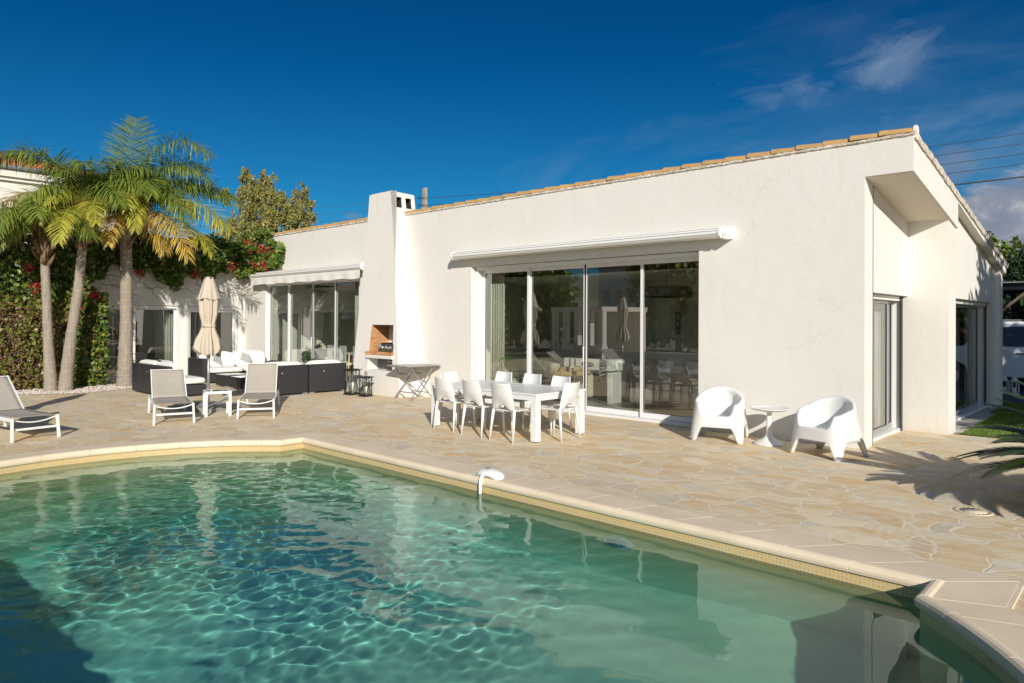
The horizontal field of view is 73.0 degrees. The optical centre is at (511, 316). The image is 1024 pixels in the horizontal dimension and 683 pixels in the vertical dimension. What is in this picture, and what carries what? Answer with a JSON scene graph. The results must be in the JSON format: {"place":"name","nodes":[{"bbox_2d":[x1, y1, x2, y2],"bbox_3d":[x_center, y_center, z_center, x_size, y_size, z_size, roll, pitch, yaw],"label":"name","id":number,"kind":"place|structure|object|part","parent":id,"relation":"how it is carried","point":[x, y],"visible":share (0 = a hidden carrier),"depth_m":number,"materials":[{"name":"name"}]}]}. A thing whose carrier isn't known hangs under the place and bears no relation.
{"place":"outdoors","nodes":[
{"label":"outdoors","id":0,"kind":"place"},
{"bbox_2d":[0,448,1004,682],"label":"pool water","id":1,"kind":"structure","parent":0,"point":[302,565],"depth_m":4.75,"materials":[{"name":"teal liquid"}]},
{"bbox_2d":[0,382,1023,614],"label":"terrace","id":2,"kind":"structure","parent":0,"point":[896,493],"depth_m":8.78,"materials":[{"name":"beige stone"}]},
{"bbox_2d":[0,375,60,442],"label":"sun lounger","id":3,"kind":"object","parent":2,"relation":"on","point":[11,406],"visible":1,"depth_m":10.49,"materials":[{"name":"white metal"}]},
{"bbox_2d":[17,381,129,394],"bbox_3d":[-11.922,1.774,16.226,2.930,0.001,6.500,0,0,43],"label":"pebble bed base","id":4,"kind":"object","parent":2,"relation":"on","point":[66,393],"visible":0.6,"depth_m":16.46,"materials":[{"name":"beige gravel"}]},
{"bbox_2d":[0,233,119,389],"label":"bougainvillea","id":5,"kind":"object","parent":4,"relation":"on","point":[92,357],"visible":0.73,"depth_m":17.10,"materials":[{"name":"green plant"}]},
{"bbox_2d":[0,191,127,391],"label":"palm tree","id":6,"kind":"object","parent":4,"relation":"on","point":[42,250],"visible":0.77,"depth_m":16.24,"materials":[{"name":"green plant"}]},
{"bbox_2d":[16,381,131,394],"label":"white pebbles","id":7,"kind":"object","parent":4,"relation":"on","point":[109,385],"visible":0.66,"depth_m":16.63,"materials":[{"name":"white gravel"}]},
{"bbox_2d":[0,134,170,390],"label":"palm tree","id":8,"kind":"object","parent":4,"relation":"on","point":[44,195],"visible":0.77,"depth_m":16.27,"materials":[{"name":"green plant"}]},
{"bbox_2d":[41,115,245,386],"bbox_3d":[-9.365,-1.827,17.980,4.879,7.360,4.061,0,0,-7],"label":"palm tree","id":9,"kind":"object","parent":4,"relation":"on","point":[138,215],"visible":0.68,"depth_m":17.54,"materials":[{"name":"green plant"}]},
{"bbox_2d":[132,359,205,395],"bbox_3d":[-8.054,1.412,16.246,2.120,0.776,0.919,0,0,43],"label":"rattan sofa","id":10,"kind":"object","parent":2,"relation":"on","point":[141,378],"visible":0.54,"depth_m":15.91,"materials":[{"name":"grey wicker"}]},
{"bbox_2d":[148,368,194,425],"bbox_3d":[-6.059,1.383,12.277,0.636,0.814,1.846,1,0,-30],"label":"sun lounger","id":11,"kind":"object","parent":2,"relation":"on","point":[168,386],"visible":1,"depth_m":12.59,"materials":[{"name":"beige fabric"}]},
{"bbox_2d":[167,276,247,412],"bbox_3d":[-5.954,0.504,13.586,1.120,2.585,0.930,0,0,23],"label":"parasol","id":12,"kind":"object","parent":2,"relation":"on","point":[207,342],"visible":1,"depth_m":13.48,"materials":[{"name":"beige fabric"}]},
{"bbox_2d":[203,389,231,416],"bbox_3d":[-5.389,1.570,12.652,0.448,0.448,0.448,0,0,-28],"label":"side table","id":13,"kind":"object","parent":2,"relation":"on","point":[228,392],"visible":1,"depth_m":12.55,"materials":[{"name":"white metal"}]},
{"bbox_2d":[188,350,264,383],"bbox_3d":[-7.930,1.392,19.788,1.130,0.858,2.150,0,0,43],"label":"rattan sofa","id":14,"kind":"object","parent":2,"relation":"on","point":[230,362],"visible":0.7,"depth_m":19.36,"materials":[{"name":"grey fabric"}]},
{"bbox_2d":[216,373,245,386],"bbox_3d":[-7.344,1.659,18.152,0.600,0.311,0.600,0,0,42],"label":"coffee table","id":15,"kind":"object","parent":2,"relation":"on","point":[223,379],"visible":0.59,"depth_m":17.93,"materials":[{"name":"wicker"}]},
{"bbox_2d":[230,375,245,389],"bbox_3d":[-6.675,1.659,17.446,0.600,0.311,0.600,1,0,-45],"label":"coffee table","id":16,"kind":"object","parent":2,"relation":"on","point":[237,381],"visible":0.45,"depth_m":17.18,"materials":[{"name":"wicker"}]},
{"bbox_2d":[237,363,279,418],"bbox_3d":[-4.760,1.357,13.072,0.636,0.890,1.846,0,0,-16],"label":"sun lounger","id":17,"kind":"object","parent":2,"relation":"on","point":[261,381],"visible":1,"depth_m":13.41,"materials":[{"name":"beige fabric"}]},
{"bbox_2d":[243,360,307,394],"bbox_3d":[-5.511,1.410,16.157,0.919,0.807,1.140,0,0,39],"label":"rattan sofa","id":18,"kind":"object","parent":2,"relation":"on","point":[292,377],"visible":0.57,"depth_m":15.99,"materials":[{"name":"grey wicker"}]},
{"bbox_2d":[306,358,345,393],"bbox_3d":[-4.742,1.419,16.983,0.919,0.807,1.000,0,0,44],"label":"rattan sofa","id":19,"kind":"object","parent":2,"relation":"on","point":[325,375],"visible":0.84,"depth_m":16.65,"materials":[{"name":"grey wicker"}]},
{"bbox_2d":[346,353,349,391],"bbox_3d":[-3.992,1.360,16.834,0.087,0.931,0.087,0,0,28],"label":"broom","id":20,"kind":"object","parent":2,"relation":"on","point":[348,389],"visible":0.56,"depth_m":16.83,"materials":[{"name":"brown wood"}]},
{"bbox_2d":[342,364,361,394],"bbox_3d":[-3.744,1.460,16.220,0.330,0.726,0.330,0,0,39],"label":"iron lantern","id":21,"kind":"object","parent":2,"relation":"on","point":[352,385],"visible":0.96,"depth_m":16.18,"materials":[{"name":"black metal"}]},
{"bbox_2d":[358,371,373,396],"bbox_3d":[-3.350,1.536,15.865,0.280,0.574,0.280,0,0,40],"label":"iron lantern","id":22,"kind":"object","parent":2,"relation":"on","point":[365,390],"visible":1,"depth_m":15.83,"materials":[{"name":"black metal"}]},
{"bbox_2d":[386,363,440,400],"bbox_3d":[-2.188,1.453,15.425,0.920,0.756,0.800,1,0,-44],"label":"folding table","id":23,"kind":"object","parent":2,"relation":"on","point":[415,365],"visible":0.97,"depth_m":15.35,"materials":[{"name":"grey metal"}]},
{"bbox_2d":[433,376,475,432],"bbox_3d":[-0.941,1.381,11.079,0.477,0.858,0.583,0,0,42],"label":"dining chair","id":24,"kind":"object","parent":2,"relation":"on","point":[444,387],"visible":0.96,"depth_m":10.90,"materials":[{"name":"white plastic"}]},
{"bbox_2d":[440,371,477,425],"bbox_3d":[-0.937,1.385,11.867,0.583,0.858,0.477,0,0,44],"label":"dining chair","id":25,"kind":"object","parent":2,"relation":"on","point":[453,375],"visible":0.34,"depth_m":11.97,"materials":[{"name":"white plastic"}]},
{"bbox_2d":[460,379,504,437],"bbox_3d":[-0.466,1.381,10.581,0.477,0.858,0.583,0,0,45],"label":"dining chair","id":26,"kind":"object","parent":2,"relation":"on","point":[471,390],"visible":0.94,"depth_m":10.41,"materials":[{"name":"white plastic"}]},
{"bbox_2d":[475,371,511,420],"bbox_3d":[-0.292,1.389,11.960,0.477,0.858,0.583,0,0,43],"label":"dining chair","id":27,"kind":"object","parent":2,"relation":"on","point":[504,376],"visible":0.34,"depth_m":12.14,"materials":[{"name":"white plastic"}]},
{"bbox_2d":[430,380,585,442],"bbox_3d":[-0.106,1.463,11.097,2.320,0.700,1.170,0,0,43],"label":"dining table","id":28,"kind":"object","parent":2,"relation":"on","point":[535,394],"visible":0.7,"depth_m":10.66,"materials":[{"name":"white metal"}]},
{"bbox_2d":[489,382,530,443],"bbox_3d":[-0.016,1.380,10.121,0.477,0.858,0.583,0,0,42],"label":"dining chair","id":29,"kind":"object","parent":2,"relation":"on","point":[502,394],"visible":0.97,"depth_m":9.93,"materials":[{"name":"white plastic"}]},
{"bbox_2d":[0,432,1023,682],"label":"pool coping","id":30,"kind":"object","parent":2,"relation":"on","point":[972,608],"visible":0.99,"depth_m":5.57,"materials":[{"name":"stone"}]},
{"bbox_2d":[476,468,504,493],"bbox_3d":[-0.260,1.897,7.576,0.380,0.470,0.233,0,0,39],"label":"pool alarm","id":31,"kind":"object","parent":30,"relation":"attached to","point":[494,474],"visible":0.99,"depth_m":7.51,"materials":[{"name":"white plastic"}]},
{"bbox_2d":[6,432,1023,616],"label":"coping mortar","id":32,"kind":"object","parent":2,"relation":"on","point":[1015,596],"visible":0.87,"depth_m":5.37,"materials":[{"name":"beige concrete"}]},
{"bbox_2d":[502,373,542,428],"bbox_3d":[0.197,1.390,11.504,0.477,0.858,0.583,0,0,42],"label":"dining chair","id":33,"kind":"object","parent":2,"relation":"on","point":[528,378],"visible":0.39,"depth_m":11.65,"materials":[{"name":"white plastic"}]},
{"bbox_2d":[529,375,571,433],"bbox_3d":[0.639,1.389,11.036,0.477,0.858,0.583,0,0,44],"label":"dining chair","id":34,"kind":"object","parent":2,"relation":"on","point":[560,381],"visible":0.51,"depth_m":11.10,"materials":[{"name":"white plastic"}]},
{"bbox_2d":[541,381,580,441],"bbox_3d":[0.709,1.385,10.293,0.583,0.858,0.477,0,0,41],"label":"dining chair","id":35,"kind":"object","parent":2,"relation":"on","point":[570,393],"visible":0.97,"depth_m":10.12,"materials":[{"name":"white plastic"}]},
{"bbox_2d":[690,386,748,444],"bbox_3d":[3.105,1.445,10.339,0.766,0.763,0.730,0,0,26],"label":"armchair","id":36,"kind":"object","parent":2,"relation":"on","point":[720,407],"visible":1,"depth_m":10.21,"materials":[{"name":"white plastic"}]},
{"bbox_2d":[749,405,788,446],"bbox_3d":[3.691,1.566,9.941,0.544,0.522,0.544,0,0,43],"label":"pedestal table","id":37,"kind":"object","parent":2,"relation":"on","point":[768,439],"visible":1,"depth_m":9.90,"materials":[{"name":"white plastic"}]},
{"bbox_2d":[789,395,868,461],"bbox_3d":[4.193,1.444,9.174,0.730,0.763,0.766,1,0,-33],"label":"armchair","id":38,"kind":"object","parent":2,"relation":"on","point":[833,422],"visible":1,"depth_m":9.07,"materials":[{"name":"white plastic"}]},
{"bbox_2d":[953,506,994,515],"bbox_3d":[4.293,1.806,6.437,0.320,0.006,0.320,0,0,43],"label":"skimmer lid","id":39,"kind":"object","parent":2,"relation":"on","point":[976,511],"visible":1,"depth_m":6.41,"materials":[{"name":"beige plastic"}]},
{"bbox_2d":[946,379,1023,480],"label":"cycad","id":40,"kind":"object","parent":2,"relation":"on","point":[1005,465],"visible":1,"depth_m":6.70,"materials":[{"name":"green plant"}]},
{"bbox_2d":[0,0,1023,249],"label":"sky","id":41,"kind":"structure","parent":0,"point":[352,101],"materials":[{"name":"blue"}]},
{"bbox_2d":[960,402,1023,438],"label":"lawn","id":42,"kind":"structure","parent":0,"point":[992,429],"depth_m":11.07,"materials":[{"name":"green plant"}]},
{"bbox_2d":[1003,378,1023,403],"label":"driveway","id":43,"kind":"structure","parent":0,"point":[1009,398],"depth_m":17.26,"materials":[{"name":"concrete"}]},
{"bbox_2d":[986,231,1023,267],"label":"broadleaf tree","id":44,"kind":"object","parent":43,"relation":"on","point":[1001,247],"visible":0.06,"depth_m":34.36,"materials":[{"name":"green plant"}]},
{"bbox_2d":[1003,375,1008,393],"bbox_3d":[12.239,1.685,17.216,0.163,0.460,0.163,0,0,23],"label":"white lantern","id":45,"kind":"object","parent":43,"relation":"on","point":[1006,380],"visible":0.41,"depth_m":17.18,"materials":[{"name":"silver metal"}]},
{"bbox_2d":[1003,320,1023,377],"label":"parked car","id":46,"kind":"object","parent":43,"relation":"on","point":[1013,347],"visible":0.08,"depth_m":17.75,"materials":[{"name":"white paint"}]},
{"bbox_3d":[12.862,0.512,17.782,0.980,0.500,0.143,0,0,43],"label":"side window","id":47,"kind":"part","parent":46,"relation":"part of","materials":[{"name":"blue glass"}]},
{"bbox_2d":[1003,281,1023,383],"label":"carport","id":48,"kind":"object","parent":43,"relation":"on","point":[1013,289],"visible":0.12,"depth_m":17.58,"materials":[{"name":"brown wood"}]},
{"bbox_2d":[1003,247,1023,296],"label":"broadleaf tree","id":49,"kind":"object","parent":43,"relation":"on","point":[1014,273],"visible":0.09,"depth_m":26.58,"materials":[{"name":"green plant"}]},
{"bbox_2d":[1003,280,1023,380],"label":"hedge","id":50,"kind":"object","parent":43,"relation":"on","point":[1019,308],"visible":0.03,"depth_m":21.57,"materials":[{"name":"green plant"}]},
{"bbox_2d":[1009,376,1018,394],"bbox_3d":[12.334,1.685,17.003,0.163,0.460,0.163,0,0,15],"label":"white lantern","id":51,"kind":"object","parent":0,"point":[1014,390],"visible":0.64,"depth_m":16.97,"materials":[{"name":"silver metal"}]},
{"label":"ground","id":52,"kind":"structure","parent":0,"visible":0},
{"bbox_2d":[0,152,149,231],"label":"neighbour house","id":53,"kind":"structure","parent":52,"relation":"on","point":[9,178],"depth_m":29.84,"materials":[{"name":"paint"}]},
{"bbox_2d":[209,166,292,242],"bbox_3d":[-12.343,-2.568,32.704,3.830,9.088,2.324,0,0,-11],"label":"eucalyptus tree","id":54,"kind":"object","parent":52,"relation":"on","point":[254,197],"visible":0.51,"depth_m":32.44,"materials":[{"name":"green plant"}]},
{"bbox_2d":[274,181,317,231],"bbox_3d":[-10.342,-2.260,33.210,2.217,8.497,2.068,0,0,43],"label":"eucalyptus tree","id":55,"kind":"object","parent":52,"relation":"on","point":[298,216],"visible":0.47,"depth_m":33.04,"materials":[{"name":"green plant"}]},
{"bbox_2d":[418,188,426,207],"bbox_3d":[-5.165,-2.748,40.015,0.454,9.400,0.398,0,0,43],"label":"utility pole","id":56,"kind":"object","parent":52,"relation":"on","point":[424,197],"visible":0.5,"depth_m":39.99,"materials":[{"name":"concrete"}]},
{"bbox_2d":[219,198,417,211],"bbox_3d":[-16.913,-6.371,39.072,23.186,1.109,0.016,0,0,-5],"label":"overhead wire","id":57,"kind":"object","parent":56,"relation":"attached to","point":[313,207],"visible":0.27,"depth_m":39.61,"materials":[{"name":"grey"}]},
{"bbox_2d":[420,143,1023,205],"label":"overhead wire","id":58,"kind":"object","parent":56,"relation":"attached to","point":[935,155],"visible":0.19,"depth_m":29.30,"materials":[{"name":"grey"}]},
{"bbox_2d":[429,133,1023,197],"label":"overhead wire","id":59,"kind":"object","parent":56,"relation":"attached to","point":[929,146],"visible":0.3,"depth_m":29.73,"materials":[{"name":"grey"}]},
{"bbox_2d":[940,153,1023,164],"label":"overhead wire","id":60,"kind":"object","parent":56,"relation":"attached to","point":[981,159],"visible":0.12,"depth_m":29.11,"materials":[{"name":"grey metal"}]},
{"bbox_2d":[946,163,1023,173],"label":"overhead wire","id":61,"kind":"object","parent":56,"relation":"attached to","point":[985,168],"visible":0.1,"depth_m":29.07,"materials":[{"name":"grey"}]},
{"bbox_2d":[954,176,1023,184],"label":"overhead wire","id":62,"kind":"object","parent":56,"relation":"attached to","point":[989,180],"visible":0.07,"depth_m":29.00,"materials":[{"name":"grey"}]},
{"bbox_2d":[0,125,1008,448],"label":"white house","id":63,"kind":"structure","parent":52,"relation":"on","point":[812,263],"depth_m":12.37,"materials":[{"name":"paint"}]},
{"bbox_2d":[62,305,178,380],"bbox_3d":[-10.993,0.741,19.548,0.170,2.125,2.990,0,0,43],"label":"window","id":64,"kind":"structure","parent":63,"relation":"in","point":[175,309],"depth_m":20.24,"materials":[{"name":"white metal"}]},
{"bbox_2d":[155,310,172,360],"bbox_3d":[-10.360,0.763,20.591,0.083,2.000,0.503,0,0,43],"label":"curtain","id":65,"kind":"object","parent":63,"relation":"hanging from","point":[163,334],"visible":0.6,"depth_m":20.59,"materials":[{"name":"fabric"}]},
{"bbox_2d":[73,221,285,300],"bbox_3d":[-9.514,-1.711,20.117,5.381,2.526,2.603,0,0,-24],"label":"bougainvillea vine","id":66,"kind":"object","parent":63,"relation":"attached to","point":[246,257],"visible":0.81,"depth_m":20.27,"materials":[{"name":"green plant"}]},
{"bbox_2d":[191,347,196,356],"bbox_3d":[-9.979,1.309,22.144,0.800,0.730,0.800,0,0,43],"label":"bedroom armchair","id":67,"kind":"object","parent":63,"relation":"in","point":[193,353],"visible":0.09,"depth_m":21.62,"materials":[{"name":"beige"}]},
{"bbox_2d":[187,306,236,374],"bbox_3d":[-9.278,0.761,21.387,0.170,2.125,1.520,0,0,43],"label":"window","id":68,"kind":"structure","parent":63,"relation":"in","point":[233,310],"depth_m":21.83,"materials":[{"name":"white"}]},
{"bbox_2d":[249,262,363,284],"bbox_3d":[-5.807,-1.160,19.327,5.995,0.410,0.286,0,0,43],"label":"awning","id":69,"kind":"object","parent":63,"relation":"attached to","point":[346,271],"visible":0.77,"depth_m":18.94,"materials":[{"name":"white"}]},
{"bbox_2d":[298,340,326,363],"bbox_3d":[-5.833,1.240,20.364,0.936,1.132,0.854,0,0,-6],"label":"flower vase","id":70,"kind":"object","parent":63,"relation":"on","point":[318,354],"visible":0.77,"depth_m":20.22,"materials":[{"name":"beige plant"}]},
{"bbox_2d":[267,278,358,386],"bbox_3d":[-5.645,0.399,19.518,4.880,2.865,0.160,0,0,43],"label":"window","id":71,"kind":"structure","parent":63,"relation":"in","point":[269,286],"depth_m":20.35,"materials":[{"name":"white metal"}]},
{"bbox_2d":[327,345,347,373],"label":"indoor chair","id":72,"kind":"object","parent":63,"relation":"on","point":[330,351],"visible":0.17,"depth_m":20.18,"materials":[{"name":"white plastic"}]},
{"bbox_2d":[328,300,354,344],"bbox_3d":[-5.253,0.656,21.163,1.570,2.314,0.517,0,0,43],"label":"arc lamp","id":73,"kind":"object","parent":63,"relation":"on","point":[349,313],"visible":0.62,"depth_m":20.64,"materials":[{"name":"black metal"}]},
{"bbox_2d":[338,346,352,380],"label":"indoor chair","id":74,"kind":"object","parent":63,"relation":"on","point":[342,354],"visible":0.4,"depth_m":19.67,"materials":[{"name":"white plastic"}]},
{"bbox_2d":[355,281,358,343],"bbox_3d":[-3.986,0.423,18.233,0.543,2.720,0.082,0,0,43],"label":"curtain","id":75,"kind":"object","parent":63,"relation":"hanging from","point":[356,301],"visible":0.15,"depth_m":18.35,"materials":[{"name":"fabric"}]},
{"bbox_2d":[378,342,393,352],"bbox_3d":[-2.797,0.721,16.209,0.550,0.215,0.456,0,0,43],"label":"gas grill","id":76,"kind":"object","parent":63,"relation":"on","point":[386,347],"visible":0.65,"depth_m":16.10,"materials":[{"name":"metal"}]},
{"bbox_2d":[490,273,504,380],"bbox_3d":[-0.323,0.425,15.064,0.423,2.720,0.082,0,0,43],"label":"curtain","id":77,"kind":"object","parent":63,"relation":"hanging from","point":[497,323],"visible":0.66,"depth_m":15.04,"materials":[{"name":"fabric"}]},
{"bbox_2d":[499,353,562,381],"bbox_3d":[0.410,1.312,15.131,1.638,0.996,1.825,0,0,-11],"label":"potted palm","id":78,"kind":"object","parent":63,"relation":"on","point":[520,376],"visible":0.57,"depth_m":15.05,"materials":[{"name":"green plant"}]},
{"bbox_2d":[522,359,592,396],"bbox_3d":[1.000,1.366,15.735,0.950,0.740,2.120,0,0,-17],"label":"sofa","id":79,"kind":"object","parent":63,"relation":"on","point":[544,368],"visible":0.27,"depth_m":14.86,"materials":[{"name":"beige"}]},
{"bbox_2d":[548,366,590,400],"bbox_3d":[1.187,1.419,14.397,0.900,0.780,0.895,0,0,43],"label":"rattan tray table","id":80,"kind":"object","parent":63,"relation":"on","point":[565,371],"visible":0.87,"depth_m":14.24,"materials":[{"name":"beige wicker"}]},
{"bbox_2d":[532,349,611,389],"bbox_3d":[1.481,1.363,18.157,2.300,0.940,0.680,0,0,43],"label":"kitchen counter","id":81,"kind":"object","parent":63,"relation":"on","point":[599,380],"visible":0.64,"depth_m":17.63,"materials":[{"name":"grey"}]},
{"bbox_2d":[559,336,561,350],"bbox_3d":[1.270,0.702,18.224,0.070,0.380,0.068,0,0,43],"label":"bottle","id":82,"kind":"object","parent":81,"relation":"on","point":[560,345],"visible":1,"depth_m":18.20,"materials":[{"name":"green"}]},
{"bbox_2d":[476,252,698,426],"bbox_3d":[1.256,0.381,13.275,5.330,2.905,0.280,0,0,43],"label":"window","id":83,"kind":"structure","parent":63,"relation":"in","point":[481,272],"depth_m":13.24,"materials":[{"name":"white metal"}]},
{"bbox_2d":[450,226,732,260],"bbox_3d":[1.065,-1.315,12.920,6.325,0.220,0.286,0,0,43],"label":"awning","id":84,"kind":"object","parent":63,"relation":"attached to","point":[722,232],"visible":1,"depth_m":12.26,"materials":[{"name":"white metal"}]},
{"bbox_2d":[564,356,629,403],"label":"kitchen island","id":85,"kind":"structure","parent":63,"relation":"on","point":[615,368],"depth_m":14.63,"materials":[{"name":"white metal"}]},
{"bbox_2d":[626,356,698,389],"bbox_3d":[3.549,1.344,15.683,0.950,0.811,2.820,1,0,-39],"label":"sofa","id":86,"kind":"object","parent":63,"relation":"on","point":[676,372],"visible":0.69,"depth_m":15.57,"materials":[{"name":"grey"}]},
{"bbox_2d":[629,385,697,409],"bbox_3d":[3.281,1.482,13.196,1.900,0.663,0.900,0,0,40],"label":"daybed","id":87,"kind":"object","parent":63,"relation":"on","point":[654,395],"visible":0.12,"depth_m":13.04,"materials":[{"name":"grey"}]},
{"bbox_2d":[645,263,692,297],"bbox_3d":[3.032,-0.735,13.589,1.000,0.700,1.000,0,0,43],"label":"pendant lamp","id":88,"kind":"object","parent":63,"relation":"hanging from","point":[666,291],"visible":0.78,"depth_m":13.17,"materials":[{"name":"grey metal"}]},
{"bbox_2d":[671,301,684,333],"bbox_3d":[3.841,0.023,16.026,0.340,0.760,0.340,0,0,43],"label":"wall sconce","id":89,"kind":"object","parent":63,"relation":"attached to","point":[677,306],"depth_m":15.91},
{"bbox_2d":[873,304,877,426],"bbox_3d":[5.574,0.793,10.963,0.083,2.000,1.252,0,0,43],"label":"curtain","id":90,"kind":"object","parent":63,"relation":"hanging from","point":[875,316],"visible":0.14,"depth_m":11.36,"materials":[{"name":"fabric"}]},
{"bbox_2d":[873,294,899,441],"bbox_3d":[5.637,0.756,10.648,0.180,2.172,1.895,0,0,43],"label":"door","id":91,"kind":"structure","parent":63,"relation":"in","point":[887,428],"depth_m":11.26,"materials":[{"name":"white metal"}]},
{"bbox_2d":[956,299,985,421],"bbox_3d":[8.461,0.778,12.988,0.200,2.145,3.630,0,0,43],"label":"door","id":92,"kind":"structure","parent":63,"relation":"in","point":[969,314],"depth_m":13.44,"materials":[{"name":"white"}]},
{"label":"pool shell","id":93,"kind":"structure","parent":0,"visible":0},
{"bbox_2d":[0,443,1018,682],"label":"pool tile band","id":94,"kind":"object","parent":93,"relation":"attached to","point":[988,662],"visible":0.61,"depth_m":6.23,"materials":[{"name":"tile"}]}
]}

